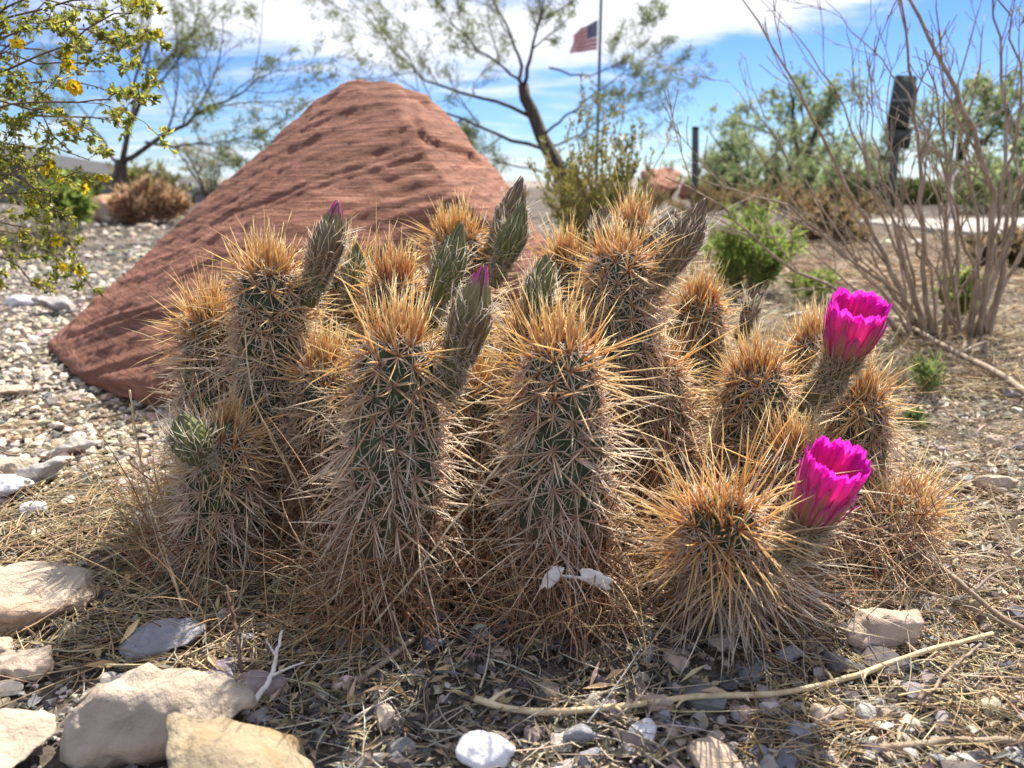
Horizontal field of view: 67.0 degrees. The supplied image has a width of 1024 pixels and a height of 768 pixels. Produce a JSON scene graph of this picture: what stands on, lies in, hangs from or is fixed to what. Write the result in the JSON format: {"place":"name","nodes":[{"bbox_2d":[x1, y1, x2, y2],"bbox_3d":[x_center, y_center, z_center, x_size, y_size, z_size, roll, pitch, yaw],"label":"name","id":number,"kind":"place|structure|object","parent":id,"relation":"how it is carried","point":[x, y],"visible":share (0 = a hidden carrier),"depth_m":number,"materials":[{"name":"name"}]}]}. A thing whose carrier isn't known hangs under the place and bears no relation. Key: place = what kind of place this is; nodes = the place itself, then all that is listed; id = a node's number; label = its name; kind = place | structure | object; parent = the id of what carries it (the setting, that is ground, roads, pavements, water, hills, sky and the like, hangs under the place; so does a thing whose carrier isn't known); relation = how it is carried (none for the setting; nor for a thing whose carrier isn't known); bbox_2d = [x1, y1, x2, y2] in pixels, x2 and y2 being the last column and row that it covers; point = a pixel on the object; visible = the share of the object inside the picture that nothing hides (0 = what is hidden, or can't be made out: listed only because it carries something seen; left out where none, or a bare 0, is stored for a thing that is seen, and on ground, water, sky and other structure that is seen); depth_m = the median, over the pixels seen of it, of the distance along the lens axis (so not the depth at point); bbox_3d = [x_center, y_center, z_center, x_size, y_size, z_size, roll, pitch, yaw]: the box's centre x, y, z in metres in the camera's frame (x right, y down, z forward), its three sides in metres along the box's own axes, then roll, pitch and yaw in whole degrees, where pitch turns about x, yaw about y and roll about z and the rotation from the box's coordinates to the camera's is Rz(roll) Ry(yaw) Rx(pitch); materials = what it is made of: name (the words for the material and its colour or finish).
{"place":"outdoors","nodes":[
{"label":"outdoors","id":0,"kind":"place"},
{"bbox_2d":[213,179,762,187],"bbox_3d":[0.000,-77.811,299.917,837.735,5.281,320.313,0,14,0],"label":"hills","id":1,"kind":"structure","parent":0,"point":[530,184],"depth_m":338.75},
{"bbox_2d":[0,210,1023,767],"bbox_3d":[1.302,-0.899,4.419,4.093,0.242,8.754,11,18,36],"label":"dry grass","id":2,"kind":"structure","parent":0,"point":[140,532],"depth_m":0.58,"materials":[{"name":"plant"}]},
{"bbox_2d":[0,188,1023,767],"bbox_3d":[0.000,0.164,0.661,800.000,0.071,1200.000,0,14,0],"label":"ground","id":3,"kind":"structure","parent":0,"point":[48,756],"depth_m":0.59,"materials":[{"name":"gravel"}]},
{"bbox_2d":[0,637,14,653],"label":"pebble","id":4,"kind":"object","parent":3,"relation":"on","point":[6,643],"visible":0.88,"depth_m":0.54,"materials":[{"name":"beige stone"}]},
{"bbox_2d":[0,385,32,395],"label":"stone","id":5,"kind":"object","parent":3,"relation":"on","point":[11,389],"visible":0.99,"depth_m":1.20,"materials":[{"name":"beige stone"}]},
{"bbox_2d":[0,474,33,497],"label":"stone","id":6,"kind":"object","parent":3,"relation":"on","point":[10,484],"visible":0.94,"depth_m":0.81,"materials":[{"name":"white stone"}]},
{"bbox_2d":[0,456,33,473],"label":"stone","id":7,"kind":"object","parent":3,"relation":"on","point":[14,463],"visible":0.7,"depth_m":0.88,"materials":[{"name":"beige stone"}]},
{"bbox_2d":[4,295,35,306],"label":"stone","id":8,"kind":"object","parent":3,"relation":"on","point":[17,300],"visible":0.87,"depth_m":2.13,"materials":[{"name":"white stone"}]},
{"bbox_2d":[0,645,54,681],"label":"stone","id":9,"kind":"object","parent":3,"relation":"on","point":[24,663],"visible":0.99,"depth_m":0.51,"materials":[{"name":"stone"}]},
{"bbox_2d":[0,708,56,767],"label":"stone","id":10,"kind":"object","parent":3,"relation":"on","point":[24,734],"visible":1,"depth_m":0.44,"materials":[{"name":"beige stone"}]},
{"bbox_2d":[19,501,47,517],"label":"stone","id":11,"kind":"object","parent":3,"relation":"on","point":[32,507],"visible":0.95,"depth_m":0.77,"materials":[{"name":"white stone"}]},
{"bbox_2d":[0,208,82,257],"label":"grey bush","id":12,"kind":"object","parent":3,"relation":"on","point":[23,246],"visible":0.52,"depth_m":3.53,"materials":[{"name":"plant"}]},
{"bbox_2d":[16,458,67,484],"bbox_3d":[-0.520,0.098,0.855,0.055,0.027,0.022,-14,20,-43],"label":"stone","id":13,"kind":"object","parent":3,"relation":"on","point":[46,469],"visible":0.8,"depth_m":0.85,"materials":[{"name":"grey stone"}]},
{"bbox_2d":[0,561,95,638],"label":"stone","id":14,"kind":"object","parent":3,"relation":"on","point":[22,601],"visible":0.93,"depth_m":0.58,"materials":[{"name":"beige stone"}]},
{"bbox_2d":[31,295,75,313],"bbox_3d":[-1.182,-0.202,1.998,0.110,0.051,0.071,0,14,0],"label":"stone","id":15,"kind":"object","parent":3,"relation":"on","point":[57,303],"visible":0.94,"depth_m":1.98,"materials":[{"name":"grey stone"}]},
{"bbox_2d":[21,168,100,231],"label":"green bush","id":16,"kind":"object","parent":3,"relation":"on","point":[80,204],"visible":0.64,"depth_m":5.25,"materials":[{"name":"plant"}]},
{"bbox_2d":[33,527,106,560],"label":"twig","id":17,"kind":"object","parent":3,"relation":"on","point":[59,549],"visible":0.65,"depth_m":0.70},
{"bbox_2d":[46,436,98,456],"bbox_3d":[-0.543,0.078,0.950,0.063,0.026,0.038,0,14,0],"label":"stone","id":18,"kind":"object","parent":3,"relation":"on","point":[83,443],"visible":0.92,"depth_m":0.94,"materials":[{"name":"grey stone"}]},
{"bbox_2d":[41,167,106,197],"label":"green bush","id":19,"kind":"object","parent":3,"relation":"on","point":[96,188],"visible":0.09,"depth_m":7.90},
{"bbox_2d":[0,0,177,296],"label":"creosote bush","id":20,"kind":"object","parent":3,"relation":"on","point":[79,42],"visible":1,"depth_m":0.86,"materials":[{"name":"green plant"}]},
{"bbox_2d":[0,149,219,202],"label":"grey building","id":21,"kind":"structure","parent":3,"relation":"on","point":[66,163],"depth_m":16.53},
{"bbox_2d":[88,194,137,223],"bbox_3d":[-3.330,-1.442,6.464,0.394,0.282,0.394,0,14,0],"label":"boulder","id":22,"kind":"object","parent":3,"relation":"on","point":[99,216],"visible":0.35,"depth_m":6.32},
{"bbox_2d":[104,158,192,195],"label":"yellow bush","id":23,"kind":"object","parent":3,"relation":"on","point":[133,173],"visible":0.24,"depth_m":9.55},
{"bbox_2d":[103,172,194,224],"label":"brown bush","id":24,"kind":"object","parent":3,"relation":"on","point":[141,201],"visible":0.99,"depth_m":6.30,"materials":[{"name":"plant"}]},
{"bbox_2d":[59,662,256,767],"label":"stone","id":25,"kind":"object","parent":3,"relation":"on","point":[120,721],"visible":0.88,"depth_m":0.44,"materials":[{"name":"beige stone"}]},
{"bbox_2d":[129,390,186,616],"bbox_3d":[-0.282,0.093,0.618,0.006,0.159,0.116,-11,18,-36],"label":"grass stalk","id":26,"kind":"object","parent":3,"relation":"on","point":[143,476],"depth_m":0.65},
{"bbox_2d":[118,617,205,663],"bbox_3d":[-0.247,0.182,0.549,0.058,0.018,0.041,-6,16,-23],"label":"stone","id":27,"kind":"object","parent":3,"relation":"on","point":[153,639],"visible":0.97,"depth_m":0.54,"materials":[{"name":"stone"}]},
{"bbox_2d":[0,0,373,191],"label":"mesquite tree","id":28,"kind":"object","parent":3,"relation":"on","point":[120,170],"visible":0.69,"depth_m":6.88,"materials":[{"name":"green plant"}]},
{"bbox_2d":[170,129,238,197],"bbox_3d":[-4.198,-2.851,10.447,0.869,1.142,0.997,0,14,0],"label":"desert tree","id":29,"kind":"object","parent":3,"relation":"on","point":[197,171],"visible":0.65,"depth_m":10.46,"materials":[{"name":"green plant"}]},
{"bbox_2d":[225,585,243,672],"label":"twig","id":30,"kind":"object","parent":3,"relation":"on","point":[238,644],"visible":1,"depth_m":0.50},
{"bbox_2d":[165,712,313,767],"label":"stone","id":31,"kind":"object","parent":3,"relation":"on","point":[222,742],"visible":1,"depth_m":0.40,"materials":[{"name":"stone"}]},
{"bbox_2d":[249,630,304,710],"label":"twig","id":32,"kind":"object","parent":3,"relation":"on","point":[262,689],"visible":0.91,"depth_m":0.50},
{"bbox_2d":[244,334,324,568],"bbox_3d":[-0.188,0.062,0.640,0.052,0.207,0.011,0,14,0],"label":"grass stalk","id":33,"kind":"object","parent":3,"relation":"on","point":[272,439],"depth_m":0.63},
{"bbox_2d":[47,79,549,405],"bbox_3d":[-0.418,-0.341,1.594,1.070,0.553,1.130,0,14,0],"label":"sandstone boulder","id":34,"kind":"object","parent":3,"relation":"on","point":[367,152],"visible":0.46,"depth_m":1.34,"materials":[{"name":"stone"}]},
{"bbox_2d":[341,637,414,690],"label":"twig","id":35,"kind":"object","parent":3,"relation":"on","point":[382,662],"visible":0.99,"depth_m":0.52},
{"bbox_2d":[382,751,403,764],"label":"pebble","id":36,"kind":"object","parent":3,"relation":"on","point":[396,754],"visible":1,"depth_m":0.45,"materials":[{"name":"stone"}]},
{"bbox_2d":[359,455,505,639],"bbox_3d":[-0.059,0.120,0.546,0.111,0.145,0.004,-1,14,-4],"label":"grass stalk","id":37,"kind":"object","parent":3,"relation":"on","point":[436,546],"depth_m":0.54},
{"bbox_2d":[455,730,515,767],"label":"stone","id":38,"kind":"object","parent":3,"relation":"on","point":[479,749],"visible":1,"depth_m":0.44,"materials":[{"name":"white stone"}]},
{"bbox_2d":[299,0,720,214],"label":"mesquite tree","id":39,"kind":"object","parent":3,"relation":"on","point":[531,113],"visible":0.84,"depth_m":8.34,"materials":[{"name":"green plant"}]},
{"bbox_2d":[29,294,1023,767],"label":"leaf litter","id":40,"kind":"object","parent":3,"relation":"on","point":[397,690],"visible":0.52,"depth_m":0.52,"materials":[{"name":"plant"}]},
{"bbox_2d":[112,140,1009,699],"bbox_3d":[0.037,0.021,0.742,0.729,0.528,0.709,-12,19,-39],"label":"hedgehog cactus","id":41,"kind":"object","parent":3,"relation":"on","point":[590,360],"visible":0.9,"depth_m":0.63,"materials":[{"name":"brown plant"}]},
{"bbox_2d":[540,566,614,589],"bbox_3d":[0.045,0.135,0.540,0.052,0.019,0.004,0,14,0],"label":"paper scrap","id":42,"kind":"object","parent":41,"relation":"on","point":[586,573],"visible":0.99,"depth_m":0.54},
{"bbox_2d":[562,723,595,746],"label":"pebble","id":43,"kind":"object","parent":3,"relation":"on","point":[580,732],"visible":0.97,"depth_m":0.45,"materials":[{"name":"grey stone"}]},
{"bbox_2d":[579,747,605,767],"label":"pebble","id":44,"kind":"object","parent":3,"relation":"on","point":[584,760],"visible":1,"depth_m":0.44,"materials":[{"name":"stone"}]},
{"bbox_2d":[595,0,601,192],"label":"flagpole","id":45,"kind":"object","parent":3,"relation":"on","point":[599,57],"visible":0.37,"depth_m":22.39,"materials":[{"name":"metal"}]},
{"bbox_2d":[570,20,597,53],"bbox_3d":[2.056,-9.971,22.245,0.791,0.909,0.336,0,14,0],"label":"flag","id":46,"kind":"object","parent":45,"relation":"attached to","point":[585,38],"visible":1,"depth_m":22.24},
{"bbox_2d":[524,72,677,263],"bbox_3d":[0.229,-0.569,2.242,0.420,0.639,0.457,-3,15,-11],"label":"leafy shrub","id":47,"kind":"object","parent":3,"relation":"on","point":[565,189],"visible":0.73,"depth_m":2.19,"materials":[{"name":"green plant"}]},
{"bbox_2d":[621,743,638,755],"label":"pebble","id":48,"kind":"object","parent":3,"relation":"on","point":[627,749],"visible":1,"depth_m":0.45,"materials":[{"name":"grey stone"}]},
{"bbox_2d":[626,718,656,740],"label":"pebble","id":49,"kind":"object","parent":3,"relation":"on","point":[641,727],"visible":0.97,"depth_m":0.46,"materials":[{"name":"white stone"}]},
{"bbox_2d":[625,182,670,213],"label":"desert bush","id":50,"kind":"object","parent":3,"relation":"on","point":[656,202],"visible":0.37,"depth_m":9.47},
{"bbox_2d":[635,692,673,712],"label":"pebble","id":51,"kind":"object","parent":3,"relation":"on","point":[664,703],"visible":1,"depth_m":0.49,"materials":[{"name":"beige stone"}]},
{"bbox_2d":[640,167,681,200],"bbox_3d":[3.782,-4.973,19.522,0.937,0.974,1.266,9,17,31],"label":"boulder","id":52,"kind":"object","parent":3,"relation":"on","point":[667,184],"visible":0.51,"depth_m":19.29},
{"bbox_2d":[662,723,678,738],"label":"pebble","id":53,"kind":"object","parent":3,"relation":"on","point":[673,732],"visible":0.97,"depth_m":0.47,"materials":[{"name":"beige stone"}]},
{"bbox_2d":[672,739,686,750],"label":"pebble","id":54,"kind":"object","parent":3,"relation":"on","point":[681,743],"visible":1,"depth_m":0.46,"materials":[{"name":"beige stone"}]},
{"bbox_2d":[678,179,700,199],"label":"boulder","id":55,"kind":"object","parent":3,"relation":"on","point":[682,192],"visible":0.12,"depth_m":20.34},
{"bbox_2d":[691,126,698,207],"bbox_3d":[2.280,-2.664,9.641,0.135,1.044,0.094,0,14,0],"label":"metal post","id":56,"kind":"object","parent":3,"relation":"on","point":[695,146],"visible":0.79,"depth_m":9.58,"materials":[{"name":"metal"}]},
{"bbox_2d":[689,712,708,731],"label":"pebble","id":57,"kind":"object","parent":3,"relation":"on","point":[701,723],"visible":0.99,"depth_m":0.48,"materials":[{"name":"grey stone"}]},
{"bbox_2d":[661,175,744,214],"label":"desert bush","id":58,"kind":"object","parent":3,"relation":"on","point":[702,189],"visible":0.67,"depth_m":9.42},
{"bbox_2d":[661,138,747,174],"bbox_3d":[4.886,-5.386,19.358,1.507,1.580,2.140,-8,16,-28],"label":"desert tree","id":59,"kind":"object","parent":3,"relation":"on","point":[710,151],"visible":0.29,"depth_m":19.26,"materials":[{"name":"green plant"}]},
{"bbox_2d":[686,736,743,767],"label":"stone","id":60,"kind":"object","parent":3,"relation":"on","point":[699,751],"visible":1,"depth_m":0.44,"materials":[{"name":"beige stone"}]},
{"bbox_2d":[674,146,765,208],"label":"green bush","id":61,"kind":"object","parent":3,"relation":"on","point":[729,175],"visible":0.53,"depth_m":11.90,"materials":[{"name":"plant"}]},
{"bbox_2d":[473,631,994,716],"bbox_3d":[0.165,0.191,0.508,0.380,0.017,0.037,-3,15,-11],"label":"twig","id":62,"kind":"object","parent":3,"relation":"on","point":[491,702],"visible":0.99,"depth_m":0.49,"materials":[{"name":"wood"}]},
{"bbox_2d":[697,194,811,296],"bbox_3d":[0.695,-0.411,2.282,0.365,0.311,0.351,0,14,0],"label":"green weed","id":63,"kind":"object","parent":3,"relation":"on","point":[761,265],"visible":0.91,"depth_m":2.23,"materials":[{"name":"plant"}]},
{"bbox_2d":[699,99,815,207],"bbox_3d":[3.722,-3.614,12.286,1.585,1.672,1.624,-10,18,-35],"label":"desert tree","id":64,"kind":"object","parent":3,"relation":"on","point":[737,143],"visible":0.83,"depth_m":12.15,"materials":[{"name":"green plant"}]},
{"bbox_2d":[749,744,767,756],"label":"pebble","id":65,"kind":"object","parent":3,"relation":"on","point":[755,750],"visible":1,"depth_m":0.45,"materials":[{"name":"grey stone"}]},
{"bbox_2d":[733,174,812,217],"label":"desert bush","id":66,"kind":"object","parent":3,"relation":"on","point":[798,189],"visible":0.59,"depth_m":7.74,"materials":[{"name":"plant"}]},
{"bbox_2d":[775,645,803,665],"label":"pebble","id":67,"kind":"object","parent":3,"relation":"on","point":[791,657],"visible":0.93,"depth_m":0.54,"materials":[{"name":"grey stone"}]},
{"bbox_2d":[756,130,828,187],"bbox_3d":[6.200,-4.996,17.335,1.605,1.846,1.761,9,17,30],"label":"desert tree","id":68,"kind":"object","parent":3,"relation":"on","point":[821,156],"visible":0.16,"depth_m":17.17,"materials":[{"name":"green plant"}]},
{"bbox_2d":[742,141,845,201],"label":"green bush","id":69,"kind":"object","parent":3,"relation":"on","point":[807,169],"visible":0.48,"depth_m":12.79,"materials":[{"name":"plant"}]},
{"bbox_2d":[785,720,803,738],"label":"pebble","id":70,"kind":"object","parent":3,"relation":"on","point":[797,730],"visible":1,"depth_m":0.46,"materials":[{"name":"grey stone"}]},
{"bbox_2d":[719,61,879,199],"bbox_3d":[5.430,-4.811,14.960,2.681,2.708,2.122,0,14,0],"label":"desert tree","id":71,"kind":"object","parent":3,"relation":"on","point":[827,108],"visible":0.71,"depth_m":14.57,"materials":[{"name":"green plant"}]},
{"bbox_2d":[783,264,843,302],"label":"green weed","id":72,"kind":"object","parent":3,"relation":"on","point":[810,283],"visible":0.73,"depth_m":2.19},
{"bbox_2d":[813,667,826,681],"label":"pebble","id":73,"kind":"object","parent":3,"relation":"on","point":[818,672],"visible":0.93,"depth_m":0.52,"materials":[{"name":"grey stone"}]},
{"bbox_2d":[808,703,832,730],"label":"pebble","id":74,"kind":"object","parent":3,"relation":"on","point":[819,711],"visible":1,"depth_m":0.47,"materials":[{"name":"beige stone"}]},
{"bbox_2d":[787,126,859,173],"bbox_3d":[8.182,-5.844,20.235,1.588,2.063,2.130,-11,18,-37],"label":"desert tree","id":75,"kind":"object","parent":3,"relation":"on","point":[848,146],"visible":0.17,"depth_m":19.61,"materials":[{"name":"green plant"}]},
{"bbox_2d":[786,193,873,244],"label":"desert bush","id":76,"kind":"object","parent":3,"relation":"on","point":[854,230],"visible":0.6,"depth_m":4.28,"materials":[{"name":"plant"}]},
{"bbox_2d":[825,705,847,719],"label":"pebble","id":77,"kind":"object","parent":3,"relation":"on","point":[840,711],"visible":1,"depth_m":0.47,"materials":[{"name":"stone"}]},
{"bbox_2d":[822,651,853,673],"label":"pebble","id":78,"kind":"object","parent":3,"relation":"on","point":[833,666],"visible":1,"depth_m":0.52,"materials":[{"name":"stone"}]},
{"bbox_2d":[791,183,890,218],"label":"desert bush","id":79,"kind":"object","parent":3,"relation":"on","point":[820,194],"visible":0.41,"depth_m":6.78,"materials":[{"name":"plant"}]},
{"bbox_2d":[660,0,1023,342],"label":"bare shrub","id":80,"kind":"object","parent":3,"relation":"on","point":[986,318],"visible":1,"depth_m":1.61,"materials":[{"name":"brown plant"}]},
{"bbox_2d":[799,145,899,202],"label":"green bush","id":81,"kind":"object","parent":3,"relation":"on","point":[850,185],"visible":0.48,"depth_m":11.84,"materials":[{"name":"plant"}]},
{"bbox_2d":[850,702,877,723],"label":"pebble","id":82,"kind":"object","parent":3,"relation":"on","point":[861,712],"visible":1,"depth_m":0.48,"materials":[{"name":"grey stone"}]},
{"bbox_2d":[874,720,893,733],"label":"pebble","id":83,"kind":"object","parent":3,"relation":"on","point":[888,725],"visible":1,"depth_m":0.46,"materials":[{"name":"white stone"}]},
{"bbox_2d":[845,607,923,652],"bbox_3d":[0.264,0.175,0.550,0.057,0.030,0.031,0,14,0],"label":"stone","id":84,"kind":"object","parent":3,"relation":"on","point":[912,620],"visible":0.96,"depth_m":0.54,"materials":[{"name":"stone"}]},
{"bbox_2d":[851,124,921,175],"bbox_3d":[8.921,-5.287,18.260,1.638,1.951,1.287,0,14,0],"label":"desert tree","id":85,"kind":"object","parent":3,"relation":"on","point":[882,156],"visible":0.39,"depth_m":18.10,"materials":[{"name":"green plant"}]},
{"bbox_2d":[885,75,916,209],"bbox_3d":[5.193,-3.240,10.472,0.332,1.751,0.215,0,14,0],"label":"road sign","id":86,"kind":"object","parent":3,"relation":"on","point":[901,131],"visible":0.77,"depth_m":10.31,"materials":[{"name":"metal"}]},
{"bbox_2d":[804,567,1012,628],"bbox_3d":[0.305,0.161,0.627,0.172,0.012,0.038,8,17,30],"label":"twig","id":87,"kind":"object","parent":3,"relation":"on","point":[976,611],"visible":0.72,"depth_m":0.61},
{"bbox_2d":[902,748,918,759],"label":"pebble","id":88,"kind":"object","parent":3,"relation":"on","point":[912,752],"visible":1,"depth_m":0.45,"materials":[{"name":"grey stone"}]},
{"bbox_2d":[809,174,1017,205],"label":"hedge","id":89,"kind":"object","parent":3,"relation":"on","point":[914,187],"visible":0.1,"depth_m":14.20,"materials":[{"name":"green plant"}]},
{"bbox_2d":[896,406,933,429],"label":"green weed","id":90,"kind":"object","parent":3,"relation":"on","point":[914,416],"visible":0.81,"depth_m":1.06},
{"bbox_2d":[904,347,948,398],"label":"green weed","id":91,"kind":"object","parent":3,"relation":"on","point":[921,370],"visible":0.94,"depth_m":1.19,"materials":[{"name":"plant"}]},
{"bbox_2d":[931,161,963,217],"bbox_3d":[3.802,-1.680,6.798,0.316,0.554,0.078,0,14,0],"label":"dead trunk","id":92,"kind":"object","parent":3,"relation":"on","point":[951,190],"visible":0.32,"depth_m":6.77,"materials":[{"name":"brown wood"}]},
{"bbox_2d":[916,643,981,700],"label":"twig","id":93,"kind":"object","parent":3,"relation":"on","point":[957,662],"visible":1,"depth_m":0.51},
{"bbox_2d":[877,721,1023,750],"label":"twig","id":94,"kind":"object","parent":3,"relation":"on","point":[940,740],"visible":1,"depth_m":0.45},
{"bbox_2d":[893,315,1023,395],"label":"fallen branch","id":95,"kind":"object","parent":3,"relation":"on","point":[1002,376],"visible":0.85,"depth_m":1.35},
{"bbox_2d":[934,263,982,324],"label":"green weed","id":96,"kind":"object","parent":3,"relation":"on","point":[963,275],"visible":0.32,"depth_m":1.83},
{"bbox_2d":[906,60,1023,205],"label":"desert tree","id":97,"kind":"object","parent":3,"relation":"on","point":[981,85],"visible":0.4,"depth_m":11.93,"materials":[{"name":"green plant"}]},
{"bbox_2d":[920,545,1023,632],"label":"twig","id":98,"kind":"object","parent":3,"relation":"on","point":[979,599],"visible":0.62,"depth_m":0.60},
{"bbox_2d":[936,136,1023,212],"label":"green bush","id":99,"kind":"object","parent":3,"relation":"on","point":[978,185],"visible":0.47,"depth_m":9.41,"materials":[{"name":"plant"}]},
{"bbox_2d":[961,220,1023,272],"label":"desert bush","id":100,"kind":"object","parent":3,"relation":"on","point":[1015,247],"visible":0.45,"depth_m":3.01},
{"bbox_2d":[975,475,1018,492],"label":"stone","id":101,"kind":"object","parent":3,"relation":"on","point":[1008,482],"visible":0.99,"depth_m":0.83,"materials":[{"name":"beige stone"}]},
{"bbox_2d":[983,435,1011,447],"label":"stone","id":102,"kind":"object","parent":3,"relation":"on","point":[996,440],"visible":0.77,"depth_m":1.00,"materials":[{"name":"beige stone"}]},
{"bbox_2d":[971,63,1023,167],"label":"desert tree","id":103,"kind":"object","parent":3,"relation":"on","point":[1002,122],"visible":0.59,"depth_m":11.51,"materials":[{"name":"green plant"}]},
{"bbox_2d":[1001,388,1021,397],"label":"stone","id":104,"kind":"object","parent":3,"relation":"on","point":[1004,392],"visible":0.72,"depth_m":1.20,"materials":[{"name":"grey stone"}]},
{"bbox_2d":[0,0,1023,180],"label":"sky","id":105,"kind":"structure","parent":0,"point":[728,28],"materials":[{"name":"blue"}]},
{"bbox_2d":[854,218,1023,238],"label":"pavement","id":106,"kind":"structure","parent":0,"point":[1020,221],"depth_m":5.87,"materials":[{"name":"concrete"}]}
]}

